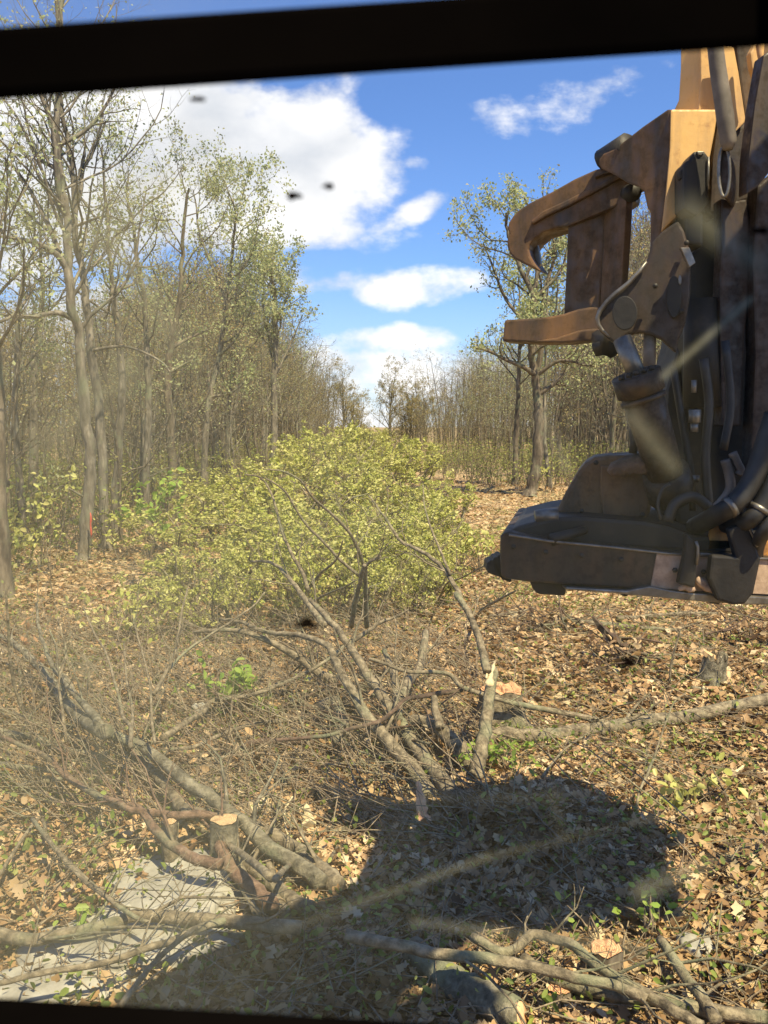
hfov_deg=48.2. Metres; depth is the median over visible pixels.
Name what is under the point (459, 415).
understorey tree
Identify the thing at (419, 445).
brush pile
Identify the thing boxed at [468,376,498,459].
understorey tree
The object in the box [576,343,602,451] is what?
forest tree
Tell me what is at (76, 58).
machine cab
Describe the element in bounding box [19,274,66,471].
forest tree
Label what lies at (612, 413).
understorey tree
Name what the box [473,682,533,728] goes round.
stump
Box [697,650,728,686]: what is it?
stump
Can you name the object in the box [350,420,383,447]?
brush pile
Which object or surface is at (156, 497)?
leafy shrub
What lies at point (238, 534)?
leafy shrub
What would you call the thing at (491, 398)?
understorey tree
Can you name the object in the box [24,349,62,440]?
forest tree
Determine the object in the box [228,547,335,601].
brush tangle
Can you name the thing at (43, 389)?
understorey tree
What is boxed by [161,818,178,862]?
stump
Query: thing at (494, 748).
weed tuft
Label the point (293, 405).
understorey tree
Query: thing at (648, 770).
fallen branch
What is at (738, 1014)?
fallen limb
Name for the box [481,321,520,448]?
forest tree
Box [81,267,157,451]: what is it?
forest tree
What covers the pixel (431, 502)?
bush
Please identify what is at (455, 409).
forest tree
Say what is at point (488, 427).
understorey tree
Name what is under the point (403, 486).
bush
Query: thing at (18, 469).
forest tree
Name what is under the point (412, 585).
brush tangle
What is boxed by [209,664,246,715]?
sapling
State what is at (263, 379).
forest tree
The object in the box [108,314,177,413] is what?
forest tree
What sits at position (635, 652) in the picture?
brush tangle
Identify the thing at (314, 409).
forest tree
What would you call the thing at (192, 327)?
forest tree
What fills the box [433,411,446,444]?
forest tree
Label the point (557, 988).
stump
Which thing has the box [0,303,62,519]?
understorey tree
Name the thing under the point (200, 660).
sapling
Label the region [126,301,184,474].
understorey tree
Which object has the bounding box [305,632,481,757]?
brush tangle
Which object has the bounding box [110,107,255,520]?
forest tree
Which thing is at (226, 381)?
understorey tree
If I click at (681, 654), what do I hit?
fallen branch
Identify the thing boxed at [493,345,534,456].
forest tree
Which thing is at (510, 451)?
forest tree
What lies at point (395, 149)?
sky
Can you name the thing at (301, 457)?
bush
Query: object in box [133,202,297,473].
forest tree
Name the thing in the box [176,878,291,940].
fallen branch
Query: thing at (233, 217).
forest tree
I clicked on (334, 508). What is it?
leafy shrub
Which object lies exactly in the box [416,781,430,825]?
wood slab
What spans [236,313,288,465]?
forest tree
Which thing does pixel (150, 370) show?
understorey tree
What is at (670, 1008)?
fallen branch
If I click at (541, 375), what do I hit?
forest tree
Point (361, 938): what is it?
fallen branch
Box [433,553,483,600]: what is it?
fallen branch
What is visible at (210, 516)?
leafy shrub
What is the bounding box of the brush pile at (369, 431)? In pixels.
[339,422,388,440]
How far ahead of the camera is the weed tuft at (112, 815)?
6.22 m
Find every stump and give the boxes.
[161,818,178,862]
[209,814,240,859]
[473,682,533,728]
[548,984,570,1002]
[589,939,624,976]
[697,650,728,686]
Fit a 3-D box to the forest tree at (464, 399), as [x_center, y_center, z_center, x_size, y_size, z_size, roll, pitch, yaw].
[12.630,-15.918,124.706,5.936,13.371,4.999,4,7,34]
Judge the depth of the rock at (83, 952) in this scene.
4.82 m
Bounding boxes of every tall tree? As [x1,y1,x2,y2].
[0,0,194,561]
[0,0,205,550]
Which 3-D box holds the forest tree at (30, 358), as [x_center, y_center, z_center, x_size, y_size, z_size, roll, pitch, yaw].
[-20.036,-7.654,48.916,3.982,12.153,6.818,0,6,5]
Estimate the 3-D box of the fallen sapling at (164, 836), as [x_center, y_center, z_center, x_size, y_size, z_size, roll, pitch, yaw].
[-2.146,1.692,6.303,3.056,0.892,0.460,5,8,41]
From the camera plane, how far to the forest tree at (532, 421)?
46.40 m
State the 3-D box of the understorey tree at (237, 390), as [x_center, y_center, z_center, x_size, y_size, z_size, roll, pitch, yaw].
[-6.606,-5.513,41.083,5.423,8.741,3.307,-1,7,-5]
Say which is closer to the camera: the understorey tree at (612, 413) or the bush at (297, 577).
the bush at (297, 577)
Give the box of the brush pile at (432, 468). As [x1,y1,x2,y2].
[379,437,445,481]
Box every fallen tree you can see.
[0,546,327,891]
[40,555,206,822]
[198,423,473,806]
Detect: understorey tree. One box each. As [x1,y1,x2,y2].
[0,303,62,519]
[2,323,71,465]
[12,296,90,509]
[23,305,129,504]
[46,339,90,459]
[61,296,158,483]
[67,348,129,480]
[106,339,184,505]
[110,290,187,481]
[124,303,187,473]
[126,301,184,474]
[127,262,253,483]
[130,290,210,421]
[134,267,239,507]
[147,249,266,479]
[156,241,282,476]
[168,301,229,472]
[176,321,220,461]
[181,271,289,436]
[188,260,311,465]
[197,292,269,460]
[197,315,301,485]
[206,316,281,460]
[225,331,286,454]
[239,352,278,452]
[263,349,313,432]
[265,358,320,431]
[277,346,311,445]
[283,359,331,427]
[289,355,320,454]
[295,392,314,438]
[317,382,347,433]
[401,387,426,436]
[430,385,450,449]
[436,398,461,444]
[437,372,455,440]
[452,383,477,445]
[454,355,487,450]
[456,357,502,444]
[458,351,499,460]
[467,352,510,431]
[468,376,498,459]
[471,399,495,447]
[472,356,504,452]
[483,379,513,458]
[486,394,512,463]
[487,353,527,456]
[500,307,594,474]
[502,346,563,463]
[507,349,561,433]
[546,351,593,473]
[546,377,572,430]
[561,344,635,443]
[563,349,617,441]
[598,392,626,425]
[605,263,642,450]
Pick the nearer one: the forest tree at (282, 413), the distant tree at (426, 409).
the forest tree at (282, 413)
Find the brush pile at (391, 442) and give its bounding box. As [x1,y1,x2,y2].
[375,434,411,454]
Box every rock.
[0,962,140,1002]
[14,902,239,972]
[102,848,242,913]
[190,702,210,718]
[676,932,715,958]
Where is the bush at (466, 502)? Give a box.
[381,480,480,534]
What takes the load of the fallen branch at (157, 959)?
on the fallen branch at (107, 926)
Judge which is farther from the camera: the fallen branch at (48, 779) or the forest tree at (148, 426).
the forest tree at (148, 426)
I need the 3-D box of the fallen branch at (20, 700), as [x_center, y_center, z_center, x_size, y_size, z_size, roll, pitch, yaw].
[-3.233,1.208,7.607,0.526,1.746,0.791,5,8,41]
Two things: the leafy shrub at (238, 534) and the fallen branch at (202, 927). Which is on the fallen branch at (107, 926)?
the fallen branch at (202, 927)
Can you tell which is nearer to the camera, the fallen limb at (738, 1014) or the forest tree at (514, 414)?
the fallen limb at (738, 1014)
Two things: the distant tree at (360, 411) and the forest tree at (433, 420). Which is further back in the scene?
the distant tree at (360, 411)
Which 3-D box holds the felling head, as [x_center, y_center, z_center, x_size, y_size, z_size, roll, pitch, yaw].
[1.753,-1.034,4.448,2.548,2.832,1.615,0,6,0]
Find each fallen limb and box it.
[21,752,279,913]
[206,724,276,916]
[242,799,315,917]
[256,800,349,893]
[367,445,498,778]
[407,695,472,774]
[519,909,767,1023]
[560,601,694,631]
[616,596,718,620]
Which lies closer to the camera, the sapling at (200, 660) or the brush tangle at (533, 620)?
the sapling at (200, 660)
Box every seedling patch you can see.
[55,585,197,649]
[413,524,505,568]
[447,524,501,574]
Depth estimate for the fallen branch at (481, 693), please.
8.55 m
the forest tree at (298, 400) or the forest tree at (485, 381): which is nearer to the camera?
the forest tree at (298, 400)
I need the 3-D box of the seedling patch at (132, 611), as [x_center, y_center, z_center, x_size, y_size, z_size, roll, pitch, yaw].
[-3.581,1.467,11.631,1.860,0.795,1.872,0,6,0]
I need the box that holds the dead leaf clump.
[20,617,44,728]
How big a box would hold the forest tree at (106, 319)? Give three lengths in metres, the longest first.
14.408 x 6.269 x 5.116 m
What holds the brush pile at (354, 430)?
on the ground at (506, 507)
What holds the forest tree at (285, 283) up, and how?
on the ground at (506, 507)
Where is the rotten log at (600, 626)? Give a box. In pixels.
[591,615,628,652]
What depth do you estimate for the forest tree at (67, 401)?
65.92 m
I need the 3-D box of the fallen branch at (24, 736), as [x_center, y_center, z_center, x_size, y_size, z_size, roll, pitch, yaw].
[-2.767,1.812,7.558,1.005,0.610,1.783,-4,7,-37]
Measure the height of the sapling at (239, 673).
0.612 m
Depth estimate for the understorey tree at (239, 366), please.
42.95 m
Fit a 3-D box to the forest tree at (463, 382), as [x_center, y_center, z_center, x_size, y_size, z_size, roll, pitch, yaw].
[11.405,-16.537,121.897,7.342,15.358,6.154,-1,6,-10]
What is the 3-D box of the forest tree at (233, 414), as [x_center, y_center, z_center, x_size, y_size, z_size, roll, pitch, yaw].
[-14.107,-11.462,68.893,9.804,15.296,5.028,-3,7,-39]
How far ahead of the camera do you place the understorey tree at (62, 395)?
58.52 m
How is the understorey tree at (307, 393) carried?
on the ground at (506, 507)
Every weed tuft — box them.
[53,882,111,926]
[85,790,126,832]
[453,725,546,775]
[527,989,566,1023]
[610,861,698,934]
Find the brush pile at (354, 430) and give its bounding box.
[290,420,422,488]
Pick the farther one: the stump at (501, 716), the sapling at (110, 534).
the sapling at (110, 534)
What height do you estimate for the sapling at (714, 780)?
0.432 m
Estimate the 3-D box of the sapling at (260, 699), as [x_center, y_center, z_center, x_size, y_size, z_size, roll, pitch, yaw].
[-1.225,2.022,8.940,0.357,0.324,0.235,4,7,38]
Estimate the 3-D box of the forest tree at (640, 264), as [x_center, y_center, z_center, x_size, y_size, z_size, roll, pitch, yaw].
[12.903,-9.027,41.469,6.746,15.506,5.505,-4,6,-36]
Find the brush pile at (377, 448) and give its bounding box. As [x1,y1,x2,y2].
[325,425,403,469]
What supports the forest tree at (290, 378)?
on the ground at (506, 507)
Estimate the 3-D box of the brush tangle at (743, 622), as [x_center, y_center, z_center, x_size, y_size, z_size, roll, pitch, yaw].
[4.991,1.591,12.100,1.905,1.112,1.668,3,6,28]
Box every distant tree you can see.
[319,356,366,428]
[340,384,372,435]
[364,355,407,445]
[387,376,426,441]
[408,375,439,440]
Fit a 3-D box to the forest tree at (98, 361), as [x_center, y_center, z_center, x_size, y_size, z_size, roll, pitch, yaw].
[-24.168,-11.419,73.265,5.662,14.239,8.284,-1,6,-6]
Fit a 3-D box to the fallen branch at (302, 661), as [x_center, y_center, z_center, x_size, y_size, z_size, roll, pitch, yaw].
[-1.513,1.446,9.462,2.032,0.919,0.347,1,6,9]
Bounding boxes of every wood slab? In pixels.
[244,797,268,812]
[302,803,315,830]
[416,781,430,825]
[700,648,731,678]
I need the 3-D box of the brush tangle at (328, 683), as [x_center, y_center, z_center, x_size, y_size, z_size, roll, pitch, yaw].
[-0.682,2.019,9.698,1.785,1.183,1.588,0,6,0]
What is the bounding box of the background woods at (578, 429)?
[0,193,661,516]
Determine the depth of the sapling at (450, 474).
34.32 m
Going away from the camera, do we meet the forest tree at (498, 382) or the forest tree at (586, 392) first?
the forest tree at (586, 392)
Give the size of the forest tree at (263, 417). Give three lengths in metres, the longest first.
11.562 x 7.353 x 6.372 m
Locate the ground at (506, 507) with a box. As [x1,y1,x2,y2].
[0,427,767,1023]
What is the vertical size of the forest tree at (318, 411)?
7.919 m
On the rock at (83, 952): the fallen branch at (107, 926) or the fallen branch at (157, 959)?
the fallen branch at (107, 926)
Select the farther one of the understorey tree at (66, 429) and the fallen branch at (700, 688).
the understorey tree at (66, 429)
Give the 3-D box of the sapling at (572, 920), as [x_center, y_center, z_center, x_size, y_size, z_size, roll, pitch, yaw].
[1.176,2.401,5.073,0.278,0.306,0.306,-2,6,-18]
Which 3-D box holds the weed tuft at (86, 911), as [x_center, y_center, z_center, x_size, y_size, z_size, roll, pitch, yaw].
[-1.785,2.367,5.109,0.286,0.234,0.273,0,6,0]
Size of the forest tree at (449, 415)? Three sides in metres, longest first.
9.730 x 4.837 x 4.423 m
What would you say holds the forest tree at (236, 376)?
on the ground at (506, 507)
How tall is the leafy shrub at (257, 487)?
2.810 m
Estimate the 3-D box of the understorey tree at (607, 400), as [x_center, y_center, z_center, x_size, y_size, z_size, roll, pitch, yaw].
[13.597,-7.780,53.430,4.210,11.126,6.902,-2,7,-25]
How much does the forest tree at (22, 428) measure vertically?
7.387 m
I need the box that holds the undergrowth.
[1,430,651,589]
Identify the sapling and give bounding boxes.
[0,658,223,870]
[8,519,67,569]
[10,533,38,562]
[25,460,76,577]
[89,526,145,559]
[169,650,222,700]
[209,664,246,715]
[219,657,257,716]
[254,693,279,719]
[436,461,454,495]
[540,453,558,501]
[555,891,604,940]
[641,890,671,942]
[652,768,700,808]
[674,752,747,801]
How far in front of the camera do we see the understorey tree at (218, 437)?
47.44 m
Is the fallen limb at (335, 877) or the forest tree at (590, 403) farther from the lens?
the forest tree at (590, 403)
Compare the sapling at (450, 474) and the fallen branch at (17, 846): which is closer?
the fallen branch at (17, 846)
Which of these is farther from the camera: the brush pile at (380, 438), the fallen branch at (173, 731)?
the brush pile at (380, 438)
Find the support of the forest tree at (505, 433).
on the ground at (506, 507)
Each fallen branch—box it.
[0,552,42,742]
[0,673,133,771]
[0,715,101,814]
[0,764,160,909]
[0,820,237,985]
[0,838,301,970]
[12,544,95,742]
[30,817,265,924]
[82,727,296,918]
[91,833,268,1004]
[137,684,310,753]
[154,601,337,682]
[160,657,284,741]
[162,677,314,763]
[166,592,264,675]
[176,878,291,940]
[220,633,343,700]
[275,688,462,741]
[312,696,378,760]
[344,927,669,1023]
[369,628,639,722]
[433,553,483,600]
[456,578,522,621]
[470,886,704,1023]
[488,590,568,616]
[541,663,613,777]
[625,660,707,809]
[646,601,705,683]
[649,640,715,655]
[656,935,767,1023]
[691,656,767,695]
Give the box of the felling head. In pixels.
[484,47,767,604]
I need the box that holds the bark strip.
[283,796,292,836]
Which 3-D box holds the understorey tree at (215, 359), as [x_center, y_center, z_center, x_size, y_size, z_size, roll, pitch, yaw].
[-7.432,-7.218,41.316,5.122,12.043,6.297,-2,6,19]
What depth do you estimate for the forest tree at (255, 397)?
89.29 m
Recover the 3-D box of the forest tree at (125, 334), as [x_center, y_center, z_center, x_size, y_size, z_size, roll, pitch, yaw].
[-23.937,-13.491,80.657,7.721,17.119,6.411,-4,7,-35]
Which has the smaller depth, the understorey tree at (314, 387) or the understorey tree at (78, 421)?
the understorey tree at (78, 421)
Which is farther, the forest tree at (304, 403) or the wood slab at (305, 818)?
the forest tree at (304, 403)
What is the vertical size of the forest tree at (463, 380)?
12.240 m
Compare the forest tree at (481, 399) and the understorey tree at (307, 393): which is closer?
the forest tree at (481, 399)
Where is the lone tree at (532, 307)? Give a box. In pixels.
[438,164,613,496]
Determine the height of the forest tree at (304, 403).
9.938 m
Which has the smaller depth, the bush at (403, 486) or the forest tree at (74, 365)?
the bush at (403, 486)
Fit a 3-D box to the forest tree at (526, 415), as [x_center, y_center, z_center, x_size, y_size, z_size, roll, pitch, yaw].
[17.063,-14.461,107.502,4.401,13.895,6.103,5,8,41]
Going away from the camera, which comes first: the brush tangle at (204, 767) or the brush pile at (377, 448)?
the brush tangle at (204, 767)
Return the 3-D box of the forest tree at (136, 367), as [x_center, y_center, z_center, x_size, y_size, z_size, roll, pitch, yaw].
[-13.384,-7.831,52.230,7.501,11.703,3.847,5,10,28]
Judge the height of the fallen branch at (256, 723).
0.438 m
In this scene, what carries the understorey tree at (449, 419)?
on the ground at (506, 507)
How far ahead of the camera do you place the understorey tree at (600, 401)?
71.97 m
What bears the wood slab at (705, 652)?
on the stump at (713, 674)
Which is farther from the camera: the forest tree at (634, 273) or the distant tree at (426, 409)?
the distant tree at (426, 409)
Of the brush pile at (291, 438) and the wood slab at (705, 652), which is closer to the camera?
the wood slab at (705, 652)
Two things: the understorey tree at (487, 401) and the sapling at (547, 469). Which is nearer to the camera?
the sapling at (547, 469)
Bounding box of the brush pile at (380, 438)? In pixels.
[355,432,416,454]
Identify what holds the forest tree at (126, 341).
on the ground at (506, 507)
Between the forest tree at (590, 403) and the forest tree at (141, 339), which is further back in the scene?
the forest tree at (590, 403)
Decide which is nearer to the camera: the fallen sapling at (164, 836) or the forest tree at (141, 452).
the fallen sapling at (164, 836)
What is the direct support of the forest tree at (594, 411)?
on the ground at (506, 507)
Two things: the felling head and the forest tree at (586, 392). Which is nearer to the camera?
the felling head
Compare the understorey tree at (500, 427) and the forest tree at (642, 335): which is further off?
the understorey tree at (500, 427)
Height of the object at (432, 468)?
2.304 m
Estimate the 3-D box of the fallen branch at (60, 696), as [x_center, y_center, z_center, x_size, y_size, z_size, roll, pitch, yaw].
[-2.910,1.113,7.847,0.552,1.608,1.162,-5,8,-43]
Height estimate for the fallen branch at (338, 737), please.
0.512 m
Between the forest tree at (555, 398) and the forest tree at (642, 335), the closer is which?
the forest tree at (642, 335)
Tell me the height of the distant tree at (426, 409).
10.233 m
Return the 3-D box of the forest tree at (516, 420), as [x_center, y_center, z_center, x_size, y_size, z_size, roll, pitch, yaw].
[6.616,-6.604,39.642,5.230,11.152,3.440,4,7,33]
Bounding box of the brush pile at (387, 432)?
[370,428,403,441]
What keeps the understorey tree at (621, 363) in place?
on the ground at (506, 507)
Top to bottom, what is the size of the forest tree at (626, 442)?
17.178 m
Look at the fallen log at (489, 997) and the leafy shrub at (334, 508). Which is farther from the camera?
the leafy shrub at (334, 508)
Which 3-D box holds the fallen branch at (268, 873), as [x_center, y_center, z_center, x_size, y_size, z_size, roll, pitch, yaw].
[-1.449,2.203,6.630,1.083,0.782,4.015,-5,7,-39]
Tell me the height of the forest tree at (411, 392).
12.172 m
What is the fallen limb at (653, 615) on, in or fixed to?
on the ground at (506, 507)
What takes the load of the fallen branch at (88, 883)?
on the rock at (83, 952)
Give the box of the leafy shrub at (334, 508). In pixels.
[295,497,478,579]
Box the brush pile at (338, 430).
[293,421,377,460]
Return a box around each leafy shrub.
[65,499,327,590]
[93,476,341,553]
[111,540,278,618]
[115,467,187,559]
[139,543,326,645]
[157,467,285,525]
[186,490,439,575]
[211,451,396,544]
[214,512,433,613]
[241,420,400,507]
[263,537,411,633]
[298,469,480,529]
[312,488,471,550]
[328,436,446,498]
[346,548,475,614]
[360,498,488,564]
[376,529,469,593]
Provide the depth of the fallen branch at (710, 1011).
4.42 m
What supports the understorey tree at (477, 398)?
on the ground at (506, 507)
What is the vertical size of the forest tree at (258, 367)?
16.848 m
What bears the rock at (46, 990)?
on the ground at (506, 507)
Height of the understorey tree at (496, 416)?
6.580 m
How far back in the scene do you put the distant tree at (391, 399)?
126.51 m
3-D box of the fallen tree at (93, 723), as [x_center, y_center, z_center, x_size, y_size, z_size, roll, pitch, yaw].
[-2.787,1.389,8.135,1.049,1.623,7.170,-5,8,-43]
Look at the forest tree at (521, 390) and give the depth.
88.36 m
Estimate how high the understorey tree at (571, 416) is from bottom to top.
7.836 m
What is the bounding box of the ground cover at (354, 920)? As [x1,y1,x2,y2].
[0,500,767,1023]
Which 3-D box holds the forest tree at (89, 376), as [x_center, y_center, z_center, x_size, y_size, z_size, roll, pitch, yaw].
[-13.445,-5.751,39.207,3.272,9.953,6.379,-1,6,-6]
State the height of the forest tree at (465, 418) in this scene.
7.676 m
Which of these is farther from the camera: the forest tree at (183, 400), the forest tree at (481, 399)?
the forest tree at (481, 399)
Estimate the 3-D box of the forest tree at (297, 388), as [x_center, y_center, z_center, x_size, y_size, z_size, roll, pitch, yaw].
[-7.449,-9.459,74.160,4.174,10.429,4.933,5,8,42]
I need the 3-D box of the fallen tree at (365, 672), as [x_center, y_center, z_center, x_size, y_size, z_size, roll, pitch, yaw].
[-0.317,0.575,9.595,2.770,3.193,5.942,-3,6,-24]
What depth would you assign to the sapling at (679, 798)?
6.94 m
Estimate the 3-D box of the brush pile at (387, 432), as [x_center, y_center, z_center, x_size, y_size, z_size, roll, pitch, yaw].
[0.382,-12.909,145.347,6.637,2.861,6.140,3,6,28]
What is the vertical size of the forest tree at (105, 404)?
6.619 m
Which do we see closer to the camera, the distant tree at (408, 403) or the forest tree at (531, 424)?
the forest tree at (531, 424)
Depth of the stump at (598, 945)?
4.65 m
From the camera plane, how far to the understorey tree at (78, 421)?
31.18 m
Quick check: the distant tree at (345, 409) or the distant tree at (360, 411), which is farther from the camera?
the distant tree at (360, 411)
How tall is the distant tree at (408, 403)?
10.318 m
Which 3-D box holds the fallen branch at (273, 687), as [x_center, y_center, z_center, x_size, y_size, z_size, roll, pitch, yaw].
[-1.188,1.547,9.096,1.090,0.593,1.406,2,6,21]
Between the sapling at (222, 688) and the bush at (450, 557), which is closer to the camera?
the sapling at (222, 688)
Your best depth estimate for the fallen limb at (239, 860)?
5.84 m
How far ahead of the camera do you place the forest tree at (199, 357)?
49.37 m
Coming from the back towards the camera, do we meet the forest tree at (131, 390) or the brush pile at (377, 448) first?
the forest tree at (131, 390)
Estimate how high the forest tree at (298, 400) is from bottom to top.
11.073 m
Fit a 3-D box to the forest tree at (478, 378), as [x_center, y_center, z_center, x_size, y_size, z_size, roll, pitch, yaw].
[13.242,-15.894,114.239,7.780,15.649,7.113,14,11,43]
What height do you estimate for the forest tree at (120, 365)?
12.225 m
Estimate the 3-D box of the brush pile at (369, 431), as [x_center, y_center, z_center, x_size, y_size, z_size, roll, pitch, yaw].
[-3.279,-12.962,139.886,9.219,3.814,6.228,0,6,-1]
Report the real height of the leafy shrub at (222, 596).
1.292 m
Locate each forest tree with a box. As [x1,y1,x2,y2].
[0,98,84,598]
[0,116,130,540]
[0,163,124,517]
[0,266,73,473]
[1,293,68,471]
[2,261,77,549]
[2,266,85,438]
[3,319,66,427]
[6,225,207,501]
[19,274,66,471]
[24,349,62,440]
[26,90,171,534]
[32,303,157,527]
[37,261,200,540]
[41,333,89,453]
[47,296,176,454]
[50,243,205,483]
[55,291,127,467]
[61,269,159,431]
[63,91,189,525]
[68,271,150,420]
[70,308,131,450]
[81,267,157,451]
[91,291,176,434]
[93,287,139,455]
[100,284,222,521]
[106,258,226,460]
[108,270,252,474]
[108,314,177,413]
[109,292,199,455]
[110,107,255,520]
[113,239,177,461]
[114,281,188,459]
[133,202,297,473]
[145,233,263,474]
[153,267,212,441]
[157,267,242,462]
[172,279,256,460]
[173,127,295,494]
[178,284,258,461]
[197,270,260,434]
[199,304,319,468]
[205,276,270,415]
[225,219,323,466]
[228,263,297,452]
[228,298,267,441]
[236,311,282,458]
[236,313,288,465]
[237,326,326,440]
[240,279,290,445]
[241,334,292,421]
[242,308,311,464]
[244,300,321,466]
[269,315,328,430]
[278,317,327,441]
[278,345,318,439]
[285,355,322,451]
[293,372,331,436]
[295,381,331,444]
[300,374,338,433]
[305,352,339,438]
[307,333,341,421]
[307,369,331,442]
[312,359,347,438]
[386,364,442,439]
[405,343,457,438]
[422,393,441,443]
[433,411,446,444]
[435,329,502,442]
[440,343,482,446]
[440,371,472,452]
[442,383,461,442]
[443,405,461,448]
[446,346,500,443]
[446,349,480,448]
[451,376,483,456]
[452,357,476,446]
[457,356,505,449]
[459,330,510,442]
[465,340,524,447]
[466,353,499,443]
[473,256,562,485]
[477,348,510,441]
[480,351,528,459]
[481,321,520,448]
[483,378,530,436]
[488,313,548,468]
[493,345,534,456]
[494,348,531,429]
[494,370,510,437]
[504,344,575,454]
[504,356,532,450]
[505,234,571,488]
[508,295,594,476]
[510,311,560,427]
[522,381,549,447]
[523,349,573,445]
[552,211,650,452]
[556,344,603,443]
[564,353,620,453]
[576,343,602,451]
[584,253,645,399]
[584,357,622,446]
[587,226,650,410]
[597,213,657,405]
[606,201,650,451]
[607,206,660,388]
[631,200,660,351]
[635,199,661,356]
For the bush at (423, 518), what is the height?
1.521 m
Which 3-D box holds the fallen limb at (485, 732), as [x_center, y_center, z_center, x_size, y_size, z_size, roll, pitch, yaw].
[0.438,0.771,8.454,1.279,2.956,3.360,0,6,0]
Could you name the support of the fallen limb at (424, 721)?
on the ground at (506, 507)
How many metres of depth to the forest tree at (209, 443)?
58.19 m
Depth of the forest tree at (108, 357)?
38.95 m
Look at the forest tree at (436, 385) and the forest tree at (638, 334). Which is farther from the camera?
the forest tree at (436, 385)
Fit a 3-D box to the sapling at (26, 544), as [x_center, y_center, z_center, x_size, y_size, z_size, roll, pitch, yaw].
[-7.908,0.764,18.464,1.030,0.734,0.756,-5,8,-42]
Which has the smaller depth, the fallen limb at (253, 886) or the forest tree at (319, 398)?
the fallen limb at (253, 886)
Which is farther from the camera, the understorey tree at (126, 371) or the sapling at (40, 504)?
the understorey tree at (126, 371)
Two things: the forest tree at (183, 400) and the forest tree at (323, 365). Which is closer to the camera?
the forest tree at (183, 400)
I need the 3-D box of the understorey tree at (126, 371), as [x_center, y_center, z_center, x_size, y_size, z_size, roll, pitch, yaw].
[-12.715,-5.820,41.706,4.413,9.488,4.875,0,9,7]
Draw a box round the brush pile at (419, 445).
[375,433,432,467]
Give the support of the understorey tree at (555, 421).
on the ground at (506, 507)
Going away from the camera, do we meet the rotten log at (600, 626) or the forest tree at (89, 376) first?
the rotten log at (600, 626)
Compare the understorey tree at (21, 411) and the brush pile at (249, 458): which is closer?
the understorey tree at (21, 411)
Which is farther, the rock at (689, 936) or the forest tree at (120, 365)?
the forest tree at (120, 365)
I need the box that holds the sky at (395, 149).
[0,0,767,426]
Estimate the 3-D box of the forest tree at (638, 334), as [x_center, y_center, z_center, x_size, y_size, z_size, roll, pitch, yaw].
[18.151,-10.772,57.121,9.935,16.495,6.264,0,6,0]
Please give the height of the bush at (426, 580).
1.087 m
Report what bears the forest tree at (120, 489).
on the ground at (506, 507)
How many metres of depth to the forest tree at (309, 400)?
97.48 m
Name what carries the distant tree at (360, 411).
on the ground at (506, 507)
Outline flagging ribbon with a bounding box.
[89,513,91,537]
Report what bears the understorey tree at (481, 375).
on the ground at (506, 507)
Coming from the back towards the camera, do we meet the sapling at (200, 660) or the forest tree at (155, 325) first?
the forest tree at (155, 325)
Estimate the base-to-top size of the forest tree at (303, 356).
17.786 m
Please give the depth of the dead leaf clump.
8.15 m
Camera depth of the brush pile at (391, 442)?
92.02 m
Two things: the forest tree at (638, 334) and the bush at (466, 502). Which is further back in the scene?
the forest tree at (638, 334)
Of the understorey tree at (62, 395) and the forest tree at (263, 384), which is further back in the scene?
the forest tree at (263, 384)
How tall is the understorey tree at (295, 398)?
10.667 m
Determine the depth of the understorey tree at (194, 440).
38.91 m
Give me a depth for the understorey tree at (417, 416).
110.07 m
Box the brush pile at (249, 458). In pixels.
[208,433,347,493]
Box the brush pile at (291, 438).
[266,428,363,476]
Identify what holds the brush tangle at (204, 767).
on the ground at (506, 507)
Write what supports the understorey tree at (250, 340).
on the ground at (506, 507)
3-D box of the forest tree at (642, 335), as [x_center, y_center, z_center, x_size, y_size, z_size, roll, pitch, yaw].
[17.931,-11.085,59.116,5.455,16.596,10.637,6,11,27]
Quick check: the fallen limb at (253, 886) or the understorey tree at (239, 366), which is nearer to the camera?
the fallen limb at (253, 886)
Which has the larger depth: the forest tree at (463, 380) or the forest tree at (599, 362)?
the forest tree at (463, 380)
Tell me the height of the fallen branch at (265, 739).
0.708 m
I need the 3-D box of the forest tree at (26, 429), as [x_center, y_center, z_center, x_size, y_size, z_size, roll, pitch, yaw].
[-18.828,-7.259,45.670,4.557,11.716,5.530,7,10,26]
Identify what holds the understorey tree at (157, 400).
on the ground at (506, 507)
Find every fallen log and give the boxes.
[402,936,527,1023]
[473,689,767,743]
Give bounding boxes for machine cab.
[0,0,767,1023]
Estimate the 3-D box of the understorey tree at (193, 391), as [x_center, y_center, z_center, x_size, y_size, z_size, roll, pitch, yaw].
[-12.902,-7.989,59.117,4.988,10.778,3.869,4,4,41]
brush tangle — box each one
[162,704,346,799]
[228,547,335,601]
[242,644,391,718]
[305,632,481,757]
[384,560,465,596]
[480,580,604,641]
[554,607,662,679]
[703,603,767,647]
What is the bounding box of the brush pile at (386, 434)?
[367,430,393,441]
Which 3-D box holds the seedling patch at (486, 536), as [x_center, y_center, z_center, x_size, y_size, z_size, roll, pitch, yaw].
[1.626,0.727,17.986,2.111,0.970,1.944,-2,6,-19]

